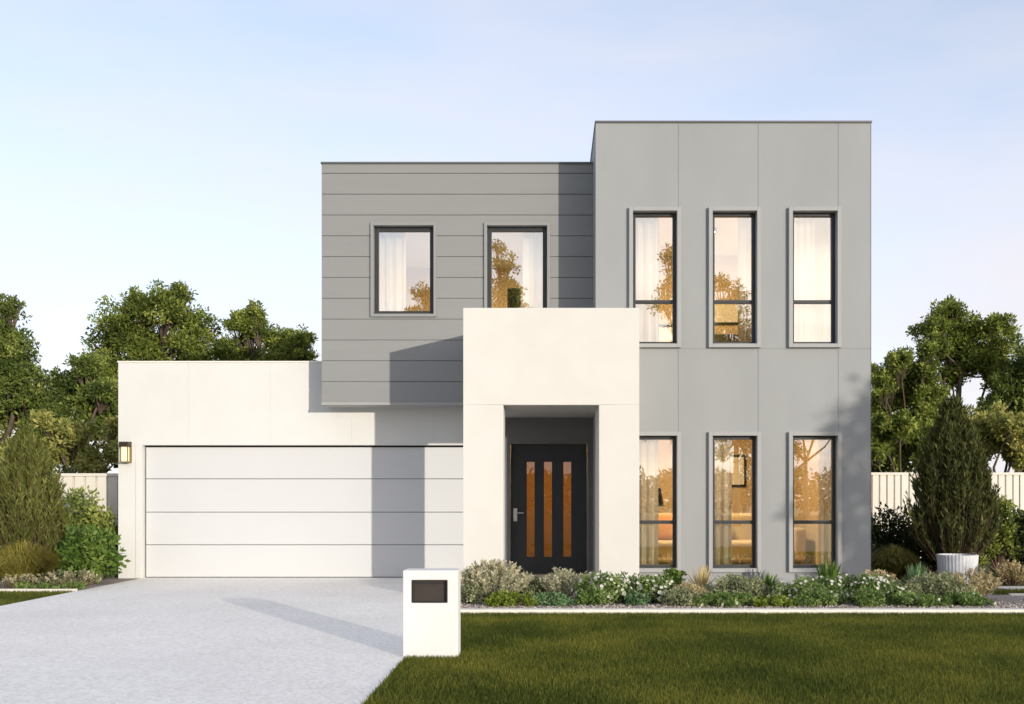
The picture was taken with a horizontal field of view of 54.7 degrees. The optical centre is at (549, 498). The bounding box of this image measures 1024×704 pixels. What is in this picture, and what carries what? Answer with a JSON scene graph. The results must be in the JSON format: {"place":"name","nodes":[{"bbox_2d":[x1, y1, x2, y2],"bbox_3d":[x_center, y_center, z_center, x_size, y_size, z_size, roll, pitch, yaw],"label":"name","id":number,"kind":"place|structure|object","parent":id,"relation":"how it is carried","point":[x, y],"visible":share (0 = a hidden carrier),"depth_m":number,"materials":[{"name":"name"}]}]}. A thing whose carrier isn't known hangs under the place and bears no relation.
{"place":"outdoors","nodes":[
{"label":"outdoors","id":0,"kind":"place"},
{"bbox_2d":[0,589,74,605],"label":"lawn grass","id":1,"kind":"structure","parent":0,"point":[27,596],"depth_m":13.01,"materials":[{"name":"green plant"}]},
{"bbox_2d":[0,575,139,590],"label":"side garden bed","id":2,"kind":"object","parent":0,"point":[105,580],"visible":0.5,"depth_m":15.28,"materials":[{"name":"brown soil"}]},
{"bbox_2d":[0,572,43,588],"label":"cream flowers","id":3,"kind":"object","parent":2,"relation":"on","point":[10,583],"visible":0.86,"depth_m":13.92,"materials":[{"name":"grey plant"}]},
{"bbox_2d":[0,539,64,582],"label":"grass tuft","id":4,"kind":"object","parent":2,"relation":"on","point":[20,559],"visible":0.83,"depth_m":14.09,"materials":[{"name":"green plant"}]},
{"bbox_2d":[0,423,76,556],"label":"conical bush","id":5,"kind":"object","parent":2,"relation":"on","point":[32,509],"visible":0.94,"depth_m":15.05,"materials":[{"name":"green plant"}]},
{"bbox_2d":[13,580,87,589],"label":"ground cover","id":6,"kind":"object","parent":2,"relation":"on","point":[46,585],"visible":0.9,"depth_m":13.79,"materials":[{"name":"green plant"}]},
{"bbox_2d":[33,568,101,588],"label":"cream flowers","id":7,"kind":"object","parent":2,"relation":"on","point":[83,573],"visible":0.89,"depth_m":13.93,"materials":[{"name":"grey plant"}]},
{"bbox_2d":[52,485,117,572],"bbox_3d":[-7.653,0.545,16.034,1.569,1.544,1.282,0,0,0],"label":"leafy shrub","id":8,"kind":"object","parent":2,"relation":"on","point":[79,504],"visible":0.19,"depth_m":15.86,"materials":[{"name":"green plant"}]},
{"bbox_2d":[54,523,129,583],"bbox_3d":[-6.929,0.839,14.907,1.050,0.950,1.000,0,0,0],"label":"leafy shrub","id":9,"kind":"object","parent":2,"relation":"on","point":[90,548],"visible":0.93,"depth_m":14.70,"materials":[{"name":"green plant"}]},
{"bbox_2d":[83,510,117,567],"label":"leafy shrub","id":10,"kind":"object","parent":2,"relation":"on","point":[104,528],"visible":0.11,"depth_m":16.05,"materials":[{"name":"green plant"}]},
{"bbox_2d":[0,578,461,703],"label":"driveway","id":11,"kind":"structure","parent":0,"point":[239,641],"depth_m":8.76,"materials":[{"name":"grey concrete"}]},
{"bbox_2d":[0,561,1023,703],"bbox_3d":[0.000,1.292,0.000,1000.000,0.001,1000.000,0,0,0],"label":"ground","id":12,"kind":"structure","parent":0,"point":[985,567],"depth_m":7.38,"materials":[{"name":"green plant"}]},
{"bbox_2d":[0,292,71,444],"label":"broadleaf tree","id":13,"kind":"object","parent":12,"relation":"on","point":[21,396],"visible":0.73,"depth_m":23.89,"materials":[{"name":"green plant"}]},
{"bbox_2d":[0,589,77,591],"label":"concrete edging","id":14,"kind":"object","parent":12,"relation":"on","point":[38,590],"visible":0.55,"depth_m":13.62,"materials":[{"name":"white concrete"}]},
{"bbox_2d":[0,407,117,472],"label":"pale shrub","id":15,"kind":"object","parent":12,"relation":"on","point":[60,435],"visible":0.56,"depth_m":19.98,"materials":[{"name":"green plant"}]},
{"bbox_2d":[53,463,81,472],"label":"hedge","id":16,"kind":"object","parent":12,"relation":"on","point":[65,469],"visible":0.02,"depth_m":18.42,"materials":[{"name":"green plant"}]},
{"bbox_2d":[28,352,117,469],"bbox_3d":[-11.183,-1.101,23.581,2.674,4.863,2.382,0,0,0],"label":"broadleaf tree","id":17,"kind":"object","parent":12,"relation":"on","point":[84,392],"visible":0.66,"depth_m":23.34,"materials":[{"name":"green plant"}]},
{"bbox_2d":[49,473,117,572],"bbox_3d":[-11.415,0.427,16.710,9.230,1.705,0.070,0,0,0],"label":"fence","id":18,"kind":"object","parent":12,"relation":"on","point":[105,485],"visible":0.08,"depth_m":16.70,"materials":[{"name":"beige metal"}]},
{"bbox_2d":[70,279,240,394],"bbox_3d":[-10.791,-2.310,27.046,4.578,7.280,3.323,0,0,-15],"label":"broadleaf tree","id":19,"kind":"object","parent":12,"relation":"on","point":[129,333],"visible":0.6,"depth_m":26.44,"materials":[{"name":"green plant"}]},
{"bbox_2d":[211,299,318,360],"bbox_3d":[-7.847,-2.076,27.590,3.140,6.812,2.236,0,0,0],"label":"broadleaf tree","id":20,"kind":"object","parent":12,"relation":"on","point":[249,325],"visible":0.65,"depth_m":27.02,"materials":[{"name":"green plant"}]},
{"bbox_2d":[403,568,460,658],"bbox_3d":[-0.958,0.945,8.080,0.444,0.731,0.240,0,0,0],"label":"mailbox","id":21,"kind":"object","parent":12,"relation":"on","point":[431,611],"visible":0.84,"depth_m":7.96,"materials":[{"name":"white concrete"}]},
{"bbox_2d":[117,121,871,592],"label":"modern house","id":22,"kind":"structure","parent":12,"relation":"on","point":[635,347],"depth_m":14.63,"materials":[{"name":"paint"}]},
{"bbox_2d":[119,442,131,462],"bbox_3d":[-6.753,-0.738,15.748,0.147,0.338,0.149,0,0,0],"label":"wall lantern","id":23,"kind":"object","parent":22,"relation":"attached to","point":[125,452],"depth_m":15.70,"materials":[{"name":"white glass"}]},
{"bbox_2d":[146,447,462,576],"bbox_3d":[-3.909,0.220,15.940,5.178,2.088,0.028,0,0,0],"label":"garage door","id":24,"kind":"structure","parent":22,"relation":"in","point":[211,511],"depth_m":15.93,"materials":[{"name":"white metal"}]},
{"bbox_2d":[370,222,436,316],"bbox_3d":[-2.260,-3.548,15.392,1.024,1.462,0.165,0,0,0],"label":"window","id":25,"kind":"structure","parent":22,"relation":"in","point":[405,257],"depth_m":15.45,"materials":[{"name":"clear glass"}]},
{"bbox_2d":[484,222,549,307],"bbox_3d":[-0.500,-3.548,15.392,1.024,1.462,0.165,0,0,0],"label":"window","id":26,"kind":"structure","parent":22,"relation":"in","point":[516,259],"depth_m":15.45,"materials":[{"name":"clear glass"}]},
{"bbox_2d":[511,444,586,573],"bbox_3d":[-0.007,0.165,15.420,1.191,2.029,0.122,0,0,0],"label":"front door","id":27,"kind":"structure","parent":22,"relation":"in","point":[549,481],"depth_m":15.44,"materials":[{"name":"grey paint"}]},
{"bbox_2d":[629,207,680,347],"bbox_3d":[1.550,-3.243,14.561,0.761,2.058,0.185,0,0,0],"label":"window","id":28,"kind":"structure","parent":22,"relation":"in","point":[652,236],"depth_m":14.63,"materials":[{"name":"clear glass"}]},
{"bbox_2d":[639,432,680,571],"bbox_3d":[1.550,0.052,14.561,0.761,2.058,0.185,0,0,0],"label":"window","id":29,"kind":"structure","parent":22,"relation":"in","point":[657,450],"depth_m":14.63,"materials":[{"name":"clear glass"}]},
{"bbox_2d":[708,207,760,347],"bbox_3d":[2.719,-3.243,14.561,0.764,2.058,0.185,0,0,0],"label":"window","id":30,"kind":"structure","parent":22,"relation":"in","point":[731,236],"depth_m":14.63,"materials":[{"name":"clear glass"}]},
{"bbox_2d":[708,432,760,571],"bbox_3d":[2.721,0.052,14.561,0.767,2.058,0.185,0,0,0],"label":"window","id":31,"kind":"structure","parent":22,"relation":"in","point":[731,455],"depth_m":14.63,"materials":[{"name":"clear glass"}]},
{"bbox_2d":[788,207,840,347],"bbox_3d":[3.895,-3.243,14.561,0.767,2.058,0.185,0,0,0],"label":"window","id":32,"kind":"structure","parent":22,"relation":"in","point":[811,236],"depth_m":14.63,"materials":[{"name":"clear glass"}]},
{"bbox_2d":[788,432,841,571],"bbox_3d":[3.898,0.052,14.561,0.774,2.058,0.185,0,0,0],"label":"window","id":33,"kind":"structure","parent":22,"relation":"in","point":[811,455],"depth_m":14.63,"materials":[{"name":"clear glass"}]},
{"bbox_2d":[461,608,1023,614],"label":"concrete edging","id":34,"kind":"object","parent":12,"relation":"on","point":[745,610],"depth_m":10.97,"materials":[{"name":"white concrete"}]},
{"bbox_2d":[871,543,920,579],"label":"grass tuft","id":35,"kind":"object","parent":12,"relation":"on","point":[892,560],"visible":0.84,"depth_m":15.23,"materials":[{"name":"green plant"}]},
{"bbox_2d":[871,501,923,570],"bbox_3d":[5.742,0.699,17.052,1.368,1.312,1.058,0,0,0],"label":"dark hedge bush","id":36,"kind":"object","parent":12,"relation":"on","point":[880,538],"visible":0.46,"depth_m":16.82,"materials":[{"name":"green plant"}]},
{"bbox_2d":[871,339,950,471],"bbox_3d":[8.898,-1.329,25.101,3.030,5.318,2.415,0,0,0],"label":"broadleaf tree","id":37,"kind":"object","parent":12,"relation":"on","point":[901,380],"visible":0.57,"depth_m":24.57,"materials":[{"name":"green plant"}]},
{"bbox_2d":[871,408,978,471],"bbox_3d":[7.918,-0.303,21.493,3.002,3.266,2.138,0,0,0],"label":"pale shrub","id":38,"kind":"object","parent":12,"relation":"on","point":[902,430],"visible":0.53,"depth_m":21.18,"materials":[{"name":"green plant"}]},
{"bbox_2d":[906,525,973,572],"bbox_3d":[6.690,0.872,17.237,1.530,1.120,1.264,0,0,0],"label":"dark hedge bush","id":39,"kind":"object","parent":12,"relation":"on","point":[929,562],"visible":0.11,"depth_m":17.12,"materials":[{"name":"green plant"}]},
{"bbox_2d":[871,472,1023,559],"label":"fence","id":40,"kind":"object","parent":12,"relation":"on","point":[889,489],"visible":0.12,"depth_m":20.00,"materials":[{"name":"beige metal"}]},
{"bbox_2d":[936,553,978,583],"bbox_3d":[6.236,1.068,15.100,0.594,0.424,0.594,0,0,0],"label":"plant pot","id":41,"kind":"object","parent":12,"relation":"on","point":[951,562],"visible":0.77,"depth_m":14.86,"materials":[{"name":"ceramic"}]},
{"bbox_2d":[902,391,1003,560],"bbox_3d":[6.630,-0.228,16.199,1.684,3.079,1.424,0,0,0],"label":"conical bush","id":42,"kind":"object","parent":41,"relation":"in","point":[956,507],"visible":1,"depth_m":15.92,"materials":[{"name":"green plant"}]},
{"bbox_2d":[904,294,1023,411],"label":"broadleaf tree","id":43,"kind":"object","parent":12,"relation":"on","point":[967,348],"visible":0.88,"depth_m":25.96,"materials":[{"name":"green plant"}]},
{"bbox_2d":[966,399,1023,471],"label":"pale shrub","id":44,"kind":"object","parent":12,"relation":"on","point":[997,425],"visible":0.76,"depth_m":21.31,"materials":[{"name":"green plant"}]},
{"bbox_2d":[976,333,1023,471],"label":"broadleaf tree","id":45,"kind":"object","parent":12,"relation":"on","point":[1006,385],"visible":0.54,"depth_m":24.95,"materials":[{"name":"green plant"}]},
{"bbox_2d":[976,494,1023,573],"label":"leafy shrub","id":46,"kind":"object","parent":12,"relation":"on","point":[995,552],"visible":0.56,"depth_m":16.28,"materials":[{"name":"green plant"}]},
{"bbox_2d":[982,571,1023,583],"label":"ground cover","id":47,"kind":"object","parent":12,"relation":"on","point":[995,575],"visible":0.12,"depth_m":14.88,"materials":[{"name":"green plant"}]},
{"bbox_2d":[987,587,1023,594],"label":"lawn grass","id":48,"kind":"structure","parent":12,"relation":"on","point":[997,591],"depth_m":13.35,"materials":[{"name":"green plant"}]},
{"bbox_2d":[989,508,1023,571],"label":"dark hedge bush","id":49,"kind":"object","parent":12,"relation":"on","point":[1020,531],"visible":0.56,"depth_m":16.39,"materials":[{"name":"green plant"}]},
{"bbox_2d":[993,559,1023,585],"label":"cream flowers","id":50,"kind":"object","parent":12,"relation":"on","point":[1011,577],"visible":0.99,"depth_m":14.56,"materials":[{"name":"beige plant"}]},
{"bbox_2d":[1009,593,1023,595],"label":"concrete edging","id":51,"kind":"object","parent":12,"relation":"on","point":[1016,594],"visible":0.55,"depth_m":13.05,"materials":[{"name":"white concrete"}]},
{"bbox_2d":[0,0,1023,472],"label":"sky","id":52,"kind":"structure","parent":0,"point":[142,142],"materials":[{"name":"blue"}]},
{"bbox_2d":[461,586,1023,607],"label":"garden bed","id":53,"kind":"object","parent":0,"point":[1015,599],"depth_m":12.08,"materials":[{"name":"grey gravel"}]},
{"bbox_2d":[461,578,491,604],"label":"silver bush","id":54,"kind":"object","parent":53,"relation":"on","point":[470,593],"visible":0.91,"depth_m":11.99,"materials":[{"name":"grey plant"}]},
{"bbox_2d":[461,556,533,600],"bbox_3d":[-0.678,1.002,12.294,0.991,0.567,0.861,0,0,0],"label":"silver bush","id":55,"kind":"object","parent":53,"relation":"on","point":[492,576],"visible":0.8,"depth_m":12.14,"materials":[{"name":"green plant"}]},
{"bbox_2d":[484,589,537,607],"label":"ground cover","id":56,"kind":"object","parent":53,"relation":"on","point":[504,598],"visible":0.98,"depth_m":11.67,"materials":[{"name":"green plant"}]},
{"bbox_2d":[519,576,551,595],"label":"leafy shrub","id":57,"kind":"object","parent":53,"relation":"on","point":[534,586],"visible":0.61,"depth_m":12.77,"materials":[{"name":"green plant"}]},
{"bbox_2d":[528,590,575,606],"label":"ground cover","id":58,"kind":"object","parent":53,"relation":"on","point":[557,599],"visible":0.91,"depth_m":11.78,"materials":[{"name":"green plant"}]},
{"bbox_2d":[539,567,581,597],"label":"silver bush","id":59,"kind":"object","parent":53,"relation":"on","point":[561,582],"visible":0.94,"depth_m":12.55,"materials":[{"name":"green plant"}]},
{"bbox_2d":[574,585,607,604],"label":"ground cover","id":60,"kind":"object","parent":53,"relation":"on","point":[582,598],"visible":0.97,"depth_m":11.85,"materials":[{"name":"green plant"}]},
{"bbox_2d":[571,569,634,604],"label":"flowering shrub","id":61,"kind":"object","parent":53,"relation":"on","point":[616,586],"visible":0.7,"depth_m":12.06,"materials":[{"name":"green plant"}]},
{"bbox_2d":[620,590,651,605],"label":"ground cover","id":62,"kind":"object","parent":53,"relation":"on","point":[632,599],"visible":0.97,"depth_m":11.87,"materials":[{"name":"green plant"}]},
{"bbox_2d":[625,573,675,603],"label":"flowering shrub","id":63,"kind":"object","parent":53,"relation":"on","point":[656,587],"visible":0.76,"depth_m":12.06,"materials":[{"name":"green plant"}]},
{"bbox_2d":[663,566,686,585],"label":"leafy shrub","id":64,"kind":"object","parent":53,"relation":"on","point":[676,575],"visible":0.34,"depth_m":13.55,"materials":[{"name":"green plant"}]},
{"bbox_2d":[659,585,705,606],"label":"ground cover","id":65,"kind":"object","parent":53,"relation":"on","point":[683,596],"visible":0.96,"depth_m":11.73,"materials":[{"name":"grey plant"}]},
{"bbox_2d":[671,581,707,595],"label":"cream flowers","id":66,"kind":"object","parent":53,"relation":"on","point":[701,589],"visible":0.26,"depth_m":12.14,"materials":[{"name":"beige plant"}]},
{"bbox_2d":[681,564,718,590],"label":"spiky plant","id":67,"kind":"object","parent":53,"relation":"on","point":[702,578],"visible":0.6,"depth_m":12.86,"materials":[{"name":"beige plant"}]},
{"bbox_2d":[693,590,757,607],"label":"ground cover","id":68,"kind":"object","parent":53,"relation":"on","point":[721,599],"visible":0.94,"depth_m":11.70,"materials":[{"name":"green plant"}]},
{"bbox_2d":[701,572,772,596],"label":"grey shrub","id":69,"kind":"object","parent":53,"relation":"on","point":[753,586],"visible":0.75,"depth_m":12.31,"materials":[{"name":"green plant"}]},
{"bbox_2d":[759,571,784,593],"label":"spiky plant","id":70,"kind":"object","parent":53,"relation":"on","point":[769,581],"visible":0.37,"depth_m":12.78,"materials":[{"name":"green plant"}]},
{"bbox_2d":[752,593,795,607],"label":"ground cover","id":71,"kind":"object","parent":53,"relation":"on","point":[775,600],"visible":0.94,"depth_m":11.66,"materials":[{"name":"green plant"}]},
{"bbox_2d":[768,575,849,604],"bbox_3d":[3.190,1.142,12.181,0.989,0.407,0.729,0,0,0],"label":"flowering shrub","id":72,"kind":"object","parent":53,"relation":"on","point":[833,585],"visible":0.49,"depth_m":12.04,"materials":[{"name":"green plant"}]},
{"bbox_2d":[789,586,840,606],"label":"ground cover","id":73,"kind":"object","parent":53,"relation":"on","point":[813,598],"visible":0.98,"depth_m":11.73,"materials":[{"name":"green plant"}]},
{"bbox_2d":[814,559,845,579],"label":"leafy plant","id":74,"kind":"object","parent":53,"relation":"on","point":[832,571],"visible":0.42,"depth_m":13.24,"materials":[{"name":"green plant"}]},
{"bbox_2d":[850,586,886,606],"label":"ground cover","id":75,"kind":"object","parent":53,"relation":"on","point":[869,597],"visible":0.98,"depth_m":11.68,"materials":[{"name":"green plant"}]},
{"bbox_2d":[835,571,907,601],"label":"flowering shrub","id":76,"kind":"object","parent":53,"relation":"on","point":[878,584],"visible":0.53,"depth_m":12.14,"materials":[{"name":"green plant"}]},
{"bbox_2d":[853,568,900,584],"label":"cream flowers","id":77,"kind":"object","parent":53,"relation":"on","point":[882,573],"visible":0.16,"depth_m":12.88,"materials":[{"name":"beige plant"}]},
{"bbox_2d":[885,591,941,606],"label":"ground cover","id":78,"kind":"object","parent":53,"relation":"on","point":[916,599],"visible":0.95,"depth_m":11.74,"materials":[{"name":"green plant"}]},
{"bbox_2d":[899,562,927,584],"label":"leafy plant","id":79,"kind":"object","parent":53,"relation":"on","point":[913,572],"visible":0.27,"depth_m":12.85,"materials":[{"name":"green plant"}]},
{"bbox_2d":[901,571,974,596],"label":"grey shrub","id":80,"kind":"object","parent":53,"relation":"on","point":[942,583],"visible":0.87,"depth_m":12.27,"materials":[{"name":"green plant"}]},
{"bbox_2d":[939,590,996,606],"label":"ground cover","id":81,"kind":"object","parent":53,"relation":"on","point":[965,598],"visible":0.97,"depth_m":11.77,"materials":[{"name":"green plant"}]},
{"bbox_2d":[952,567,1002,597],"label":"cream flowers","id":82,"kind":"object","parent":53,"relation":"on","point":[984,584],"visible":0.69,"depth_m":12.40,"materials":[{"name":"beige plant"}]},
{"bbox_2d":[995,586,1023,589],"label":"path","id":83,"kind":"structure","parent":0,"point":[1007,587],"depth_m":14.08,"materials":[{"name":"concrete"}]}
]}

